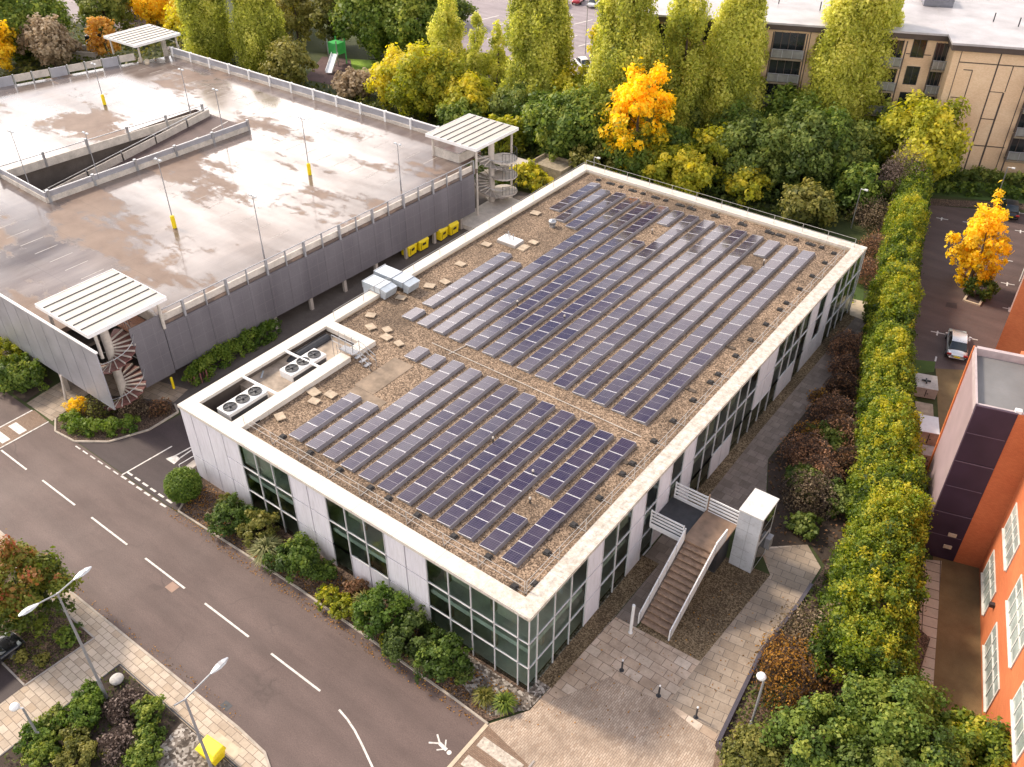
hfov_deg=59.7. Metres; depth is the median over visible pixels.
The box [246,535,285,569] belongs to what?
yucca plant
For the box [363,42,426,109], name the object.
broadleaf tree
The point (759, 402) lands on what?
window
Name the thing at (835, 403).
twiggy shrub
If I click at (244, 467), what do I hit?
window
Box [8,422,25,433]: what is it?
zebra stripe
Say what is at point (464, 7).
broadleaf tree
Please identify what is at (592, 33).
broadleaf tree
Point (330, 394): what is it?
concrete slab
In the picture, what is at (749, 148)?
broadleaf tree
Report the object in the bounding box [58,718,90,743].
shrub
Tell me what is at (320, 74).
play mulch
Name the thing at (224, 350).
hedge
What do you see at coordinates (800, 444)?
twiggy shrub
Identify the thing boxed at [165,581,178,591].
iron cover
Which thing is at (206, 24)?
poplar tree
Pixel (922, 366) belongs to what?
grass patch
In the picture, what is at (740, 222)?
guardrail
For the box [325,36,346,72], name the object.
playground slide
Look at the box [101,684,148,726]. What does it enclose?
twiggy shrub
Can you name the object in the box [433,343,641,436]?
cable conduit
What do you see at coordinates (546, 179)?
broadleaf tree
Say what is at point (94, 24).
broadleaf tree
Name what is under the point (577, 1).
parked car
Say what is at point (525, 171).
broadleaf tree
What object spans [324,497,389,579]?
window
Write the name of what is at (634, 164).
broadleaf tree
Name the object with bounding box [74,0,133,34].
broadleaf tree
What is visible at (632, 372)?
solar panel row
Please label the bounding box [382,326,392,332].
concrete slab
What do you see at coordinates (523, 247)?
duct board
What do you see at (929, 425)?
utility cabinet
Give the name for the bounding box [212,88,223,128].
deck lamp
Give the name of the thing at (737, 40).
poplar tree
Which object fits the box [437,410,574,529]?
solar panel row
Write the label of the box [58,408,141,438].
clipped planting
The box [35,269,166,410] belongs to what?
stair tower
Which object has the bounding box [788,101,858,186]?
broadleaf tree
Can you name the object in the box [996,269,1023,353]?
orange annex
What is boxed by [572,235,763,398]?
solar panel row
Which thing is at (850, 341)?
twiggy shrub
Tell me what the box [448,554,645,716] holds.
pebble margin
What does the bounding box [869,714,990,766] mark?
broadleaf tree
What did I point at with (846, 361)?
twiggy shrub
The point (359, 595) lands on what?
grass clump
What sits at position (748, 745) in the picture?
bush
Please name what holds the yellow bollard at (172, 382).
on the island footway
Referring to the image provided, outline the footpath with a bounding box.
[700,317,865,529]
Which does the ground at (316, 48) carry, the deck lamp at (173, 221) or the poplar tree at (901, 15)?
the poplar tree at (901, 15)
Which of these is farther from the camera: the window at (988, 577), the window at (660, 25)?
the window at (660, 25)
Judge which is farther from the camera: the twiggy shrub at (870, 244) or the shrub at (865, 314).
the twiggy shrub at (870, 244)
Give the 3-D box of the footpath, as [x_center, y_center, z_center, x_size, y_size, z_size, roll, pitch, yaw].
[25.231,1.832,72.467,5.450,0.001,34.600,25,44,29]
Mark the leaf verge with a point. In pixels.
(950, 202)
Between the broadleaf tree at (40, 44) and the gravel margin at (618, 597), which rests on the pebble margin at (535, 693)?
the gravel margin at (618, 597)
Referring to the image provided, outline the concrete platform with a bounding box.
[458,197,519,230]
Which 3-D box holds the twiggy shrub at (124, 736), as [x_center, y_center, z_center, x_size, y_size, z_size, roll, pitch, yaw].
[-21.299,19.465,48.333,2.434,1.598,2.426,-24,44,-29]
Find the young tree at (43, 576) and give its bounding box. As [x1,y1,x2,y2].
[0,528,88,637]
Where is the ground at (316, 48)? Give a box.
[0,0,1023,723]
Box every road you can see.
[0,392,484,766]
[56,0,145,31]
[78,414,193,509]
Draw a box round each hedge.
[181,317,281,386]
[682,168,871,213]
[799,157,937,706]
[935,165,1023,187]
[936,179,1023,199]
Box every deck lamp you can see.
[7,130,29,183]
[81,131,98,178]
[90,63,105,104]
[154,158,176,228]
[178,68,190,112]
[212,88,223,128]
[248,194,264,258]
[298,116,311,174]
[393,142,401,190]
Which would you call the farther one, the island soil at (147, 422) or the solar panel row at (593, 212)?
the solar panel row at (593, 212)
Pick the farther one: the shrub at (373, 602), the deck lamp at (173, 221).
the deck lamp at (173, 221)
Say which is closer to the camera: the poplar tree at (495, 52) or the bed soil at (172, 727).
the bed soil at (172, 727)
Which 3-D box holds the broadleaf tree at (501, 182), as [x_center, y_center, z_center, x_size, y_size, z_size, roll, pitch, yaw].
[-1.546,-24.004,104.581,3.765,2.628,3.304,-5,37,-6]
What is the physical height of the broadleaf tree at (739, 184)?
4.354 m
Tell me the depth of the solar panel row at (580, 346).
72.36 m
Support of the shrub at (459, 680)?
on the planting bed at (345, 573)
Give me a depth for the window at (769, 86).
111.52 m
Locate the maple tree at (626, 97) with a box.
[594,55,676,174]
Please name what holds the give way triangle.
on the side road at (123, 455)
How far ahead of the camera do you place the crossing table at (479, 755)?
48.45 m
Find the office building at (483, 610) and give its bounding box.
[177,164,866,691]
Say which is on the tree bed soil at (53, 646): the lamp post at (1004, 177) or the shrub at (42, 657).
the shrub at (42, 657)
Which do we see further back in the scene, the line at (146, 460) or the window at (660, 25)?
the window at (660, 25)
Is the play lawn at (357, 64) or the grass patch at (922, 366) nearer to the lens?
the grass patch at (922, 366)
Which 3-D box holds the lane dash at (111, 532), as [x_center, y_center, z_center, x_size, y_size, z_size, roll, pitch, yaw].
[-27.827,10.166,61.554,4.250,0.001,0.130,25,44,29]
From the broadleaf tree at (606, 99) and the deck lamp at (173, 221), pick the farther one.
the broadleaf tree at (606, 99)
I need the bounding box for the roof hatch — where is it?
[497,231,523,248]
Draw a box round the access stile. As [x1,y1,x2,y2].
[331,331,376,368]
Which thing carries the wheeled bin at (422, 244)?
on the service yard at (298, 318)
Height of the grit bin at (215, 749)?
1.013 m
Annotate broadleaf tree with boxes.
[0,0,74,60]
[0,19,18,71]
[15,12,87,66]
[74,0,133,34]
[83,15,121,55]
[129,0,183,31]
[162,0,185,40]
[256,0,298,17]
[258,35,318,85]
[275,0,315,43]
[305,0,355,43]
[328,0,402,61]
[328,66,377,99]
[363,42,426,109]
[373,0,457,54]
[384,38,471,121]
[432,68,496,118]
[435,96,481,126]
[449,0,478,24]
[480,81,540,138]
[481,113,528,153]
[483,178,513,185]
[509,158,548,189]
[512,84,556,154]
[521,79,608,164]
[528,172,553,192]
[550,59,589,133]
[568,142,617,170]
[583,90,639,157]
[585,23,599,53]
[599,128,659,178]
[636,142,716,196]
[639,117,699,168]
[677,85,704,128]
[692,121,747,184]
[709,87,755,127]
[715,107,796,188]
[717,96,774,163]
[717,165,772,207]
[755,691,874,766]
[757,82,822,125]
[764,96,854,198]
[776,177,838,232]
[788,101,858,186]
[817,661,957,766]
[825,114,900,177]
[830,159,892,215]
[833,732,926,766]
[864,88,973,183]
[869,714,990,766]
[872,93,932,149]
[932,704,975,754]
[953,709,1011,766]
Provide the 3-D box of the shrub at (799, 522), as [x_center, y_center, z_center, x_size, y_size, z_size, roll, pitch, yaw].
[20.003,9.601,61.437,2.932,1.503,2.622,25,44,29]
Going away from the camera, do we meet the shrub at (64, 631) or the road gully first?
the road gully
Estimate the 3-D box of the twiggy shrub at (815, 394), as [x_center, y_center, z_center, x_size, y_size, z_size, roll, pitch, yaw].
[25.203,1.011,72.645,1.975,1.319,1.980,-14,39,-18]
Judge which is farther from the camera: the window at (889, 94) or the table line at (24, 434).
the window at (889, 94)
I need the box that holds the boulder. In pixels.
[109,673,123,685]
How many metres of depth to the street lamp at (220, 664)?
41.88 m
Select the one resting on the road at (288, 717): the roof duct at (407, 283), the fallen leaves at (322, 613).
the fallen leaves at (322, 613)
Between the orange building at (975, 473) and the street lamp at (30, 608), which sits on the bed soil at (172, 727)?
the street lamp at (30, 608)
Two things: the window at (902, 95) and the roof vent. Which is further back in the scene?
the window at (902, 95)
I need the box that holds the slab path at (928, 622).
[919,560,941,706]
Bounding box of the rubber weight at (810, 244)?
[805,242,815,246]
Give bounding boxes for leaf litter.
[767,217,880,573]
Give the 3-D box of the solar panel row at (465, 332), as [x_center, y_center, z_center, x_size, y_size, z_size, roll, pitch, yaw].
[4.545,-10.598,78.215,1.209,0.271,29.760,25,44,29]
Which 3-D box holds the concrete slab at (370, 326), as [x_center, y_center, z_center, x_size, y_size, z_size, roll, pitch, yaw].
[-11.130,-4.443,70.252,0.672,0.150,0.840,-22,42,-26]
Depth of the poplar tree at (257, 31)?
132.66 m
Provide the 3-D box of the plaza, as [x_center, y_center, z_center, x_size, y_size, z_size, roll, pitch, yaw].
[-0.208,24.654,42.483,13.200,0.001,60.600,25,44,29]
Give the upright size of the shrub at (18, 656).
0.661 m
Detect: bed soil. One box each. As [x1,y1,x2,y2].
[0,571,92,683]
[0,666,233,766]
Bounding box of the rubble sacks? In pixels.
[133,57,148,64]
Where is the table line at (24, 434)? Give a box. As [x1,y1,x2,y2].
[0,421,48,447]
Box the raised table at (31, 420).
[0,410,46,446]
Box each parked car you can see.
[0,631,25,662]
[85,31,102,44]
[572,0,584,4]
[574,56,590,67]
[588,0,598,7]
[944,328,971,359]
[1000,199,1021,219]
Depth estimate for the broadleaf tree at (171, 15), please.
144.45 m
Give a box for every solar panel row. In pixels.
[289,392,361,441]
[305,401,378,451]
[323,360,464,462]
[340,368,481,472]
[359,376,499,482]
[377,384,517,493]
[397,392,536,505]
[402,307,425,321]
[404,346,429,361]
[416,401,555,517]
[417,261,521,328]
[420,354,445,369]
[422,252,511,307]
[433,197,639,335]
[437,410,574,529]
[449,201,653,342]
[457,419,594,541]
[465,206,668,349]
[479,513,528,554]
[482,240,644,357]
[499,215,699,365]
[501,438,636,567]
[517,220,714,373]
[535,225,730,381]
[536,430,613,499]
[550,182,600,211]
[553,230,746,389]
[554,189,609,222]
[565,192,625,229]
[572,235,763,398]
[591,265,752,407]
[611,245,797,416]
[632,250,814,425]
[657,210,683,226]
[753,240,779,258]
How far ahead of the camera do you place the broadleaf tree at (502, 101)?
113.58 m
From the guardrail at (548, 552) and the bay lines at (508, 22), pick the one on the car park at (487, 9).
the bay lines at (508, 22)
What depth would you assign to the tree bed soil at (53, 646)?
53.90 m
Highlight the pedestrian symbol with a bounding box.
[429,734,451,754]
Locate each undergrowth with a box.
[0,8,384,107]
[362,91,890,225]
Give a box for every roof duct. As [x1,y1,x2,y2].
[362,274,396,299]
[373,264,419,293]
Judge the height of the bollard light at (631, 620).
2.600 m
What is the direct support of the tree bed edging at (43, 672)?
on the ground at (316, 48)
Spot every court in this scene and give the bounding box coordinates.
[616,534,691,626]
[637,557,769,660]
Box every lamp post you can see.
[585,2,587,54]
[851,189,867,227]
[996,167,1014,198]
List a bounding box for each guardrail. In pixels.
[242,416,538,594]
[333,163,582,318]
[509,246,845,594]
[586,160,855,249]
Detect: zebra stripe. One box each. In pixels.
[0,432,9,443]
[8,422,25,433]
[461,755,484,766]
[476,737,523,766]
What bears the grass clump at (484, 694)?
on the pebble margin at (535, 693)
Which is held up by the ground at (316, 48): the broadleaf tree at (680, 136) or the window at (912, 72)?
the broadleaf tree at (680, 136)
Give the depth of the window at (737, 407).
64.30 m
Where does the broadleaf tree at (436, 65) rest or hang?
on the ground at (316, 48)
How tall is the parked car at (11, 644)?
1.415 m
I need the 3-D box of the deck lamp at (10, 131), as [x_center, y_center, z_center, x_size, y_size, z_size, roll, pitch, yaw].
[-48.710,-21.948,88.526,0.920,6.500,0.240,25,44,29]
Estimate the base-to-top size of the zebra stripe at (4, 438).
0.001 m
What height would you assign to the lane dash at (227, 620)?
0.001 m
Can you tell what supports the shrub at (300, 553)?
on the planting bed at (345, 573)
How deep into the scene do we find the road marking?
65.94 m
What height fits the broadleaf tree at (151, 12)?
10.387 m
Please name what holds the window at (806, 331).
in the office building at (483, 610)
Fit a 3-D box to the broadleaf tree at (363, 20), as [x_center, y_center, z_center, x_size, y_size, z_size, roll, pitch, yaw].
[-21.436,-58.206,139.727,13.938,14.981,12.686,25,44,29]
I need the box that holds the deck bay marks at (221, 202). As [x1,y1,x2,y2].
[0,66,436,278]
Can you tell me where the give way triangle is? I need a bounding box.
[166,455,179,463]
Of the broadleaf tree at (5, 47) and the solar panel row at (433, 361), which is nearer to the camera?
the solar panel row at (433, 361)
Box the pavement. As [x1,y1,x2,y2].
[0,533,267,766]
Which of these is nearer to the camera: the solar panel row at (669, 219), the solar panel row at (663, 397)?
the solar panel row at (663, 397)
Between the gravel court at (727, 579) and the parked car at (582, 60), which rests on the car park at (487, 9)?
the parked car at (582, 60)
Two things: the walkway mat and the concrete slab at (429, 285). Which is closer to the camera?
the walkway mat
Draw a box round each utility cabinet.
[913,373,937,399]
[913,401,933,420]
[917,414,939,445]
[918,444,934,465]
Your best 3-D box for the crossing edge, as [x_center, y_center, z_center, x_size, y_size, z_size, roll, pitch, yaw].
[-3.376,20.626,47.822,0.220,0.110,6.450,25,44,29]
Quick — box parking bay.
[0,663,23,702]
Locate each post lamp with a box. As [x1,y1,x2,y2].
[9,702,38,733]
[749,672,766,724]
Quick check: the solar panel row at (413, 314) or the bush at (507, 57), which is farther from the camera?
the bush at (507, 57)
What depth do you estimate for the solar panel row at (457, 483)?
57.66 m
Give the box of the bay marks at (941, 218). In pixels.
[931,212,1023,360]
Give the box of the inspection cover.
[212,732,242,757]
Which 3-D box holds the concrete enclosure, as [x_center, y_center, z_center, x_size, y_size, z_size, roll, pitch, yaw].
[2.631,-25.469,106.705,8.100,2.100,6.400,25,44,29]
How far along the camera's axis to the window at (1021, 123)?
103.60 m
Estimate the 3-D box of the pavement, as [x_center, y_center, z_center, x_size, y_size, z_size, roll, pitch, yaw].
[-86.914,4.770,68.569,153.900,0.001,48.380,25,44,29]
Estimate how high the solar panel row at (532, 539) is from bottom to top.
0.255 m
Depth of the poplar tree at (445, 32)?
121.90 m
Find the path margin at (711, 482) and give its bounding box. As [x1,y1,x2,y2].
[688,310,854,505]
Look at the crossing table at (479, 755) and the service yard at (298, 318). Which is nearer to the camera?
the crossing table at (479, 755)
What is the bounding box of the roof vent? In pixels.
[548,219,556,227]
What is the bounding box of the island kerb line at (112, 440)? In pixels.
[54,403,178,442]
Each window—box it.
[237,444,299,532]
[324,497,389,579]
[333,544,354,577]
[425,559,528,691]
[527,558,588,691]
[598,508,633,608]
[638,478,660,560]
[656,23,667,41]
[667,450,685,502]
[687,457,711,499]
[690,367,760,481]
[702,25,714,41]
[728,410,751,454]
[749,381,777,422]
[764,83,795,97]
[768,59,800,75]
[770,310,812,387]
[772,31,806,51]
[790,351,802,379]
[810,292,828,341]
[820,251,865,344]
[876,92,890,106]
[878,68,897,83]
[885,39,904,58]
[897,92,911,105]
[902,66,920,84]
[910,39,927,57]
[925,72,941,88]
[932,42,949,63]
[981,550,995,615]
[982,622,999,712]
[1002,502,1019,571]
[1005,137,1023,155]
[1005,574,1023,668]
[1010,681,1023,762]
[1013,111,1023,131]
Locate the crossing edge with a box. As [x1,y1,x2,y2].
[447,723,487,766]
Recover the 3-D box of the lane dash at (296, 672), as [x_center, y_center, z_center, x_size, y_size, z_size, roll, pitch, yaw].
[-12.784,17.001,52.565,4.250,0.001,0.130,25,44,29]
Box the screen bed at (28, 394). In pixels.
[1,351,52,401]
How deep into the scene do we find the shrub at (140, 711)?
49.54 m
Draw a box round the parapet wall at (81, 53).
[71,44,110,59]
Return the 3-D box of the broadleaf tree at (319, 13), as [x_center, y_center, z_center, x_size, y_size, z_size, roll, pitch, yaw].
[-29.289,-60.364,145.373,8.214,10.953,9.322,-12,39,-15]
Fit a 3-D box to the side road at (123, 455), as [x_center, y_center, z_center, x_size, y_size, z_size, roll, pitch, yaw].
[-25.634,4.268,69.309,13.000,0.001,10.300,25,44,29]
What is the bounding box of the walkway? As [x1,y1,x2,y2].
[669,545,820,733]
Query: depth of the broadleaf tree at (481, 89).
115.53 m
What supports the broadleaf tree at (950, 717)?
on the ground at (316, 48)
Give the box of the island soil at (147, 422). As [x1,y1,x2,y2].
[56,395,175,440]
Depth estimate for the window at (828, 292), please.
75.49 m
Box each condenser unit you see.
[217,384,268,421]
[280,348,326,381]
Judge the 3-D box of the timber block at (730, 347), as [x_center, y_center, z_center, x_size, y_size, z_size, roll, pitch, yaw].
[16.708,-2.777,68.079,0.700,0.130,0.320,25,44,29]
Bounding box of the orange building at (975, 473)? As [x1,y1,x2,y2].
[919,346,1023,766]
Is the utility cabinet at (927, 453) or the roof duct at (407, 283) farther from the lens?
the roof duct at (407, 283)
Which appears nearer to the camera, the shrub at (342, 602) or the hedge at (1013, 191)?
the shrub at (342, 602)
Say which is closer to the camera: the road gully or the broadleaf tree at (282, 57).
the road gully
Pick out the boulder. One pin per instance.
(115, 679)
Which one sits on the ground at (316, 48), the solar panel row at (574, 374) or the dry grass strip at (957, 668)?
the dry grass strip at (957, 668)
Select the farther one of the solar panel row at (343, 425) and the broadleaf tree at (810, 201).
the broadleaf tree at (810, 201)
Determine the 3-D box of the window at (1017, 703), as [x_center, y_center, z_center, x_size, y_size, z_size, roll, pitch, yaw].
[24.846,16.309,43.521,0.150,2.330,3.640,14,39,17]
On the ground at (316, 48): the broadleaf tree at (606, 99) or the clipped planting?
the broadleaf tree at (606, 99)
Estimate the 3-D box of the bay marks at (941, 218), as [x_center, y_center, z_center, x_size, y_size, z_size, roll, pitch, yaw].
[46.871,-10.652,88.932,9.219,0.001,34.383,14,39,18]
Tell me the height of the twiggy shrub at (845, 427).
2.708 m
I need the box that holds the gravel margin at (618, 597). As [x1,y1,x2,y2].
[538,556,658,687]
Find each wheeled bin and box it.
[401,243,416,257]
[417,237,428,251]
[436,227,447,241]
[447,221,458,235]
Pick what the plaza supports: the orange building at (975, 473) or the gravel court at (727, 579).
the gravel court at (727, 579)
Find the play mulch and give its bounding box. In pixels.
[306,56,351,85]
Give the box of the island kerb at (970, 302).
[962,269,985,305]
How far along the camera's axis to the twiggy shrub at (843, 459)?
65.55 m
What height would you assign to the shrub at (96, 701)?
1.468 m
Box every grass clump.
[344,587,374,619]
[472,685,495,709]
[491,689,516,717]
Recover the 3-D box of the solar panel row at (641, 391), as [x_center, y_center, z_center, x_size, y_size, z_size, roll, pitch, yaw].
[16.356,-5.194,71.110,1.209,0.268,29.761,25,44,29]
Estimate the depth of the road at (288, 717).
55.34 m
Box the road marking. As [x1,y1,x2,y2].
[179,456,197,471]
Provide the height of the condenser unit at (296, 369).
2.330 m
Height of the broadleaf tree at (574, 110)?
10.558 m
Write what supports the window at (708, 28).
in the apartment building at (972, 51)
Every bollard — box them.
[170,377,174,388]
[619,659,623,671]
[656,685,660,697]
[693,706,698,719]
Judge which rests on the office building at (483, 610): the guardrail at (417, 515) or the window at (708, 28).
the guardrail at (417, 515)
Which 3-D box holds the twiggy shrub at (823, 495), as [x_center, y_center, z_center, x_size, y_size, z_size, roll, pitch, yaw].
[21.216,7.442,63.032,4.128,2.879,4.128,5,38,7]
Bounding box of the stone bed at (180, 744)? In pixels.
[146,722,231,766]
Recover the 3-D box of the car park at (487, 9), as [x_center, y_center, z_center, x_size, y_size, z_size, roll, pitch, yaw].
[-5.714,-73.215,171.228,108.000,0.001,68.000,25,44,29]
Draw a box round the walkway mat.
[345,357,413,407]
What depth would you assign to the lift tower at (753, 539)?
57.08 m
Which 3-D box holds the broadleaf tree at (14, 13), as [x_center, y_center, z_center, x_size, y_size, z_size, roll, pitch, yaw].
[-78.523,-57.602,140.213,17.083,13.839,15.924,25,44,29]
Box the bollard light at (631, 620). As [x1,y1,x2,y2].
[628,604,634,633]
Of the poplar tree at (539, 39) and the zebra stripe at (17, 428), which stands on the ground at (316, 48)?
the poplar tree at (539, 39)
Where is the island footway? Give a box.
[27,373,187,420]
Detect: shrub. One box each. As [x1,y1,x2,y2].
[0,337,22,378]
[0,352,48,394]
[10,648,29,663]
[13,716,57,754]
[20,730,64,766]
[32,651,50,667]
[34,701,66,732]
[49,686,105,734]
[50,732,108,766]
[51,622,83,649]
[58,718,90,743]
[62,395,88,413]
[67,678,107,710]
[79,395,119,419]
[96,720,137,766]
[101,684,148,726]
[116,395,150,418]
[121,733,165,766]
[126,716,167,748]
[130,694,166,726]
[141,694,159,715]
[148,397,172,416]
[163,466,202,503]
[188,370,207,386]
[204,491,257,537]
[213,492,239,508]
[235,509,280,547]
[245,507,270,532]
[262,531,325,583]
[307,558,337,581]
[314,583,340,611]
[327,592,356,619]
[342,576,368,599]
[350,580,414,639]
[376,604,441,667]
[378,632,399,656]
[413,628,475,684]
[423,626,453,659]
[453,664,475,685]
[748,637,832,713]
[758,627,804,675]
[770,600,856,679]
[776,428,839,470]
[779,467,840,520]
[780,511,824,541]
[783,461,829,505]
[789,419,825,448]
[794,450,846,486]
[797,658,849,705]
[805,388,857,429]
[805,420,850,452]
[806,387,830,406]
[816,408,859,448]
[823,368,860,400]
[826,328,866,358]
[826,350,862,377]
[826,476,853,518]
[830,442,859,478]
[845,193,891,231]
[856,252,878,288]
[858,229,884,259]
[862,303,891,324]
[870,138,933,204]
[955,264,975,279]
[962,271,1001,301]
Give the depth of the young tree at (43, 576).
52.77 m
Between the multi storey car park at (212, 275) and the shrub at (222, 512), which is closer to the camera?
the shrub at (222, 512)
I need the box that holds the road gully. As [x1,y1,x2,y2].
[220,700,232,710]
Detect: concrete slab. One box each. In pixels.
[274,411,286,420]
[306,387,321,396]
[307,397,320,404]
[323,390,337,398]
[364,323,376,330]
[365,312,376,317]
[379,333,392,340]
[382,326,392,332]
[393,339,403,346]
[395,294,406,299]
[423,282,435,288]
[439,278,450,284]
[454,261,466,266]
[480,241,491,246]
[528,239,538,244]
[530,210,541,215]
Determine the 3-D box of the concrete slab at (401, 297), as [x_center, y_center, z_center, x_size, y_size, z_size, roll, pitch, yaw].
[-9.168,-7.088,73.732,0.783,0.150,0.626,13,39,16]
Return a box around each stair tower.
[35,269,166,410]
[103,24,180,62]
[425,114,518,215]
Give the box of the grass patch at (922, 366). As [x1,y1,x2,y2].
[913,360,934,373]
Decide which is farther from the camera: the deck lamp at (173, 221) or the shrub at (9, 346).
the deck lamp at (173, 221)
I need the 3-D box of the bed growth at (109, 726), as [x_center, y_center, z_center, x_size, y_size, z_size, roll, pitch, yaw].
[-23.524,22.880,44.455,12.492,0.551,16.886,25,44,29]
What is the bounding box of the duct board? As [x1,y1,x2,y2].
[516,244,529,251]
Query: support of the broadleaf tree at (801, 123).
on the ground at (316, 48)
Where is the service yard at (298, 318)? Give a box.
[90,181,531,409]
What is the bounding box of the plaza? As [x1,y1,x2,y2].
[487,545,797,743]
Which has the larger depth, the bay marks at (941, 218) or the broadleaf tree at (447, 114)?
the broadleaf tree at (447, 114)
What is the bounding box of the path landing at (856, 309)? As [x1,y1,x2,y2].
[850,299,864,319]
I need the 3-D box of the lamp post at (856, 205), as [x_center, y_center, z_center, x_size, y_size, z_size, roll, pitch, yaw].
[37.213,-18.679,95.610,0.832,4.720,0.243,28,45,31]
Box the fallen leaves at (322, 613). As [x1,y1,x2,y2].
[167,509,477,723]
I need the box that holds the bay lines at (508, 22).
[464,16,589,45]
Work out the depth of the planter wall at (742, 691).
51.16 m
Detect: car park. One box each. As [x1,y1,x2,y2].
[0,46,477,409]
[416,0,598,77]
[911,205,1023,369]
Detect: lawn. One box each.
[350,59,382,80]
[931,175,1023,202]
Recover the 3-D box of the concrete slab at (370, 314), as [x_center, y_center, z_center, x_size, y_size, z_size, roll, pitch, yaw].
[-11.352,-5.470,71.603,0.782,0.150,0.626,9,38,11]
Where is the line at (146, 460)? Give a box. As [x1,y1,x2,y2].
[122,446,171,474]
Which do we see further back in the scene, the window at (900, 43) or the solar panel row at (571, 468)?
the window at (900, 43)
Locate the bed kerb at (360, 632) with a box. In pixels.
[178,477,487,723]
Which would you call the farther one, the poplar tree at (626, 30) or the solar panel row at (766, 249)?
the poplar tree at (626, 30)
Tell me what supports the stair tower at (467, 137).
on the service yard at (298, 318)
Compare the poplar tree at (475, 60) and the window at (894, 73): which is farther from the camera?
the poplar tree at (475, 60)
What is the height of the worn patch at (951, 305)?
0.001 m
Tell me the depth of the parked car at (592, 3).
167.43 m
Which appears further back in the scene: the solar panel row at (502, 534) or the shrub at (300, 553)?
the shrub at (300, 553)
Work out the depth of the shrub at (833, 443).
67.57 m
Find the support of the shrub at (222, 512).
on the planting bed at (345, 573)
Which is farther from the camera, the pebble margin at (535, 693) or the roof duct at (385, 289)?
the roof duct at (385, 289)
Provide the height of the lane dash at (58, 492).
0.001 m
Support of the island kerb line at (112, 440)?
on the ground at (316, 48)
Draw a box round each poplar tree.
[174,0,235,64]
[227,0,287,73]
[426,0,467,70]
[465,10,491,83]
[488,19,507,100]
[499,0,576,95]
[583,0,667,131]
[656,0,712,137]
[693,0,769,140]
[795,0,903,124]
[859,0,905,122]
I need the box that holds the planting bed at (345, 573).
[180,477,526,720]
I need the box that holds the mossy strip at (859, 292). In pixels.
[852,276,863,300]
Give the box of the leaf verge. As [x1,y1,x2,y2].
[930,198,1023,209]
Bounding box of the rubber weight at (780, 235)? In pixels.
[775,233,785,237]
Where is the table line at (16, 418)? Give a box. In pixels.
[0,410,32,427]
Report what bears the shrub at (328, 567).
on the planting bed at (345, 573)
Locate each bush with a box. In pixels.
[483,53,509,74]
[716,721,791,766]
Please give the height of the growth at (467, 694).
0.188 m
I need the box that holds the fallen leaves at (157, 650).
[74,588,240,715]
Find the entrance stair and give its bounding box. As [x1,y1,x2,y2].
[637,482,739,640]
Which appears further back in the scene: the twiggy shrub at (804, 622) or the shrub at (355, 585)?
the shrub at (355, 585)
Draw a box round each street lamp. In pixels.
[18,566,107,698]
[174,657,228,766]
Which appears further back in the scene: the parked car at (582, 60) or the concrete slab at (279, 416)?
the parked car at (582, 60)
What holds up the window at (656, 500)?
in the office building at (483, 610)
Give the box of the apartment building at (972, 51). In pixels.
[645,0,1023,178]
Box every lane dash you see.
[1,450,26,469]
[42,480,75,504]
[91,517,126,544]
[145,558,184,588]
[205,603,248,636]
[271,653,320,691]
[338,709,372,766]
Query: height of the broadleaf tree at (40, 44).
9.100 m
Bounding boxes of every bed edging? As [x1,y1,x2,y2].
[0,664,237,766]
[1,599,94,685]
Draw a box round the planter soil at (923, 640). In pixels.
[721,563,929,765]
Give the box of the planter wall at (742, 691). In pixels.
[715,583,812,762]
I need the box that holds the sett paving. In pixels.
[489,677,720,766]
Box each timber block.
[621,459,628,464]
[685,386,695,392]
[726,344,735,349]
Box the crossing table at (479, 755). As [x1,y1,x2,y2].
[453,726,528,766]
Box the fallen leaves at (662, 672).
[511,581,787,737]
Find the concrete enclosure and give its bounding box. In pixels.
[501,153,573,183]
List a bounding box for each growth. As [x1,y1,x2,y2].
[0,572,87,679]
[4,668,176,766]
[185,485,521,715]
[725,569,973,766]
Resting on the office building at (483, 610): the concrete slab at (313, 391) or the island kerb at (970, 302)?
the concrete slab at (313, 391)
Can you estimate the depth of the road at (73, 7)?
165.00 m
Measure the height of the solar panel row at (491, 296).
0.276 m
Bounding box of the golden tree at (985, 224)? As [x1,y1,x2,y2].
[944,180,1012,290]
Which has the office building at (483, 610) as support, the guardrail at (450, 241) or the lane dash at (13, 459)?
the guardrail at (450, 241)
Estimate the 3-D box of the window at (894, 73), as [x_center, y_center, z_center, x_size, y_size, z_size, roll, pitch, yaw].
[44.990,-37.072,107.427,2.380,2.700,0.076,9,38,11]
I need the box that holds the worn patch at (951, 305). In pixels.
[945,302,956,308]
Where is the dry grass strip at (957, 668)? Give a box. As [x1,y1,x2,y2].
[933,369,981,720]
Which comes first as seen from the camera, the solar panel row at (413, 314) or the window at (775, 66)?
the solar panel row at (413, 314)
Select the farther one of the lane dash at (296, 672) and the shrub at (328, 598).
the shrub at (328, 598)
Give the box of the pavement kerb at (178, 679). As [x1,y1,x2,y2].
[0,530,270,766]
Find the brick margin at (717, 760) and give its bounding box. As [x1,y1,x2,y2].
[713,751,724,766]
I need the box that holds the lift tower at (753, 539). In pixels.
[729,488,778,572]
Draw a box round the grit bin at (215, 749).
[195,735,225,765]
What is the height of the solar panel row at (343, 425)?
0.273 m

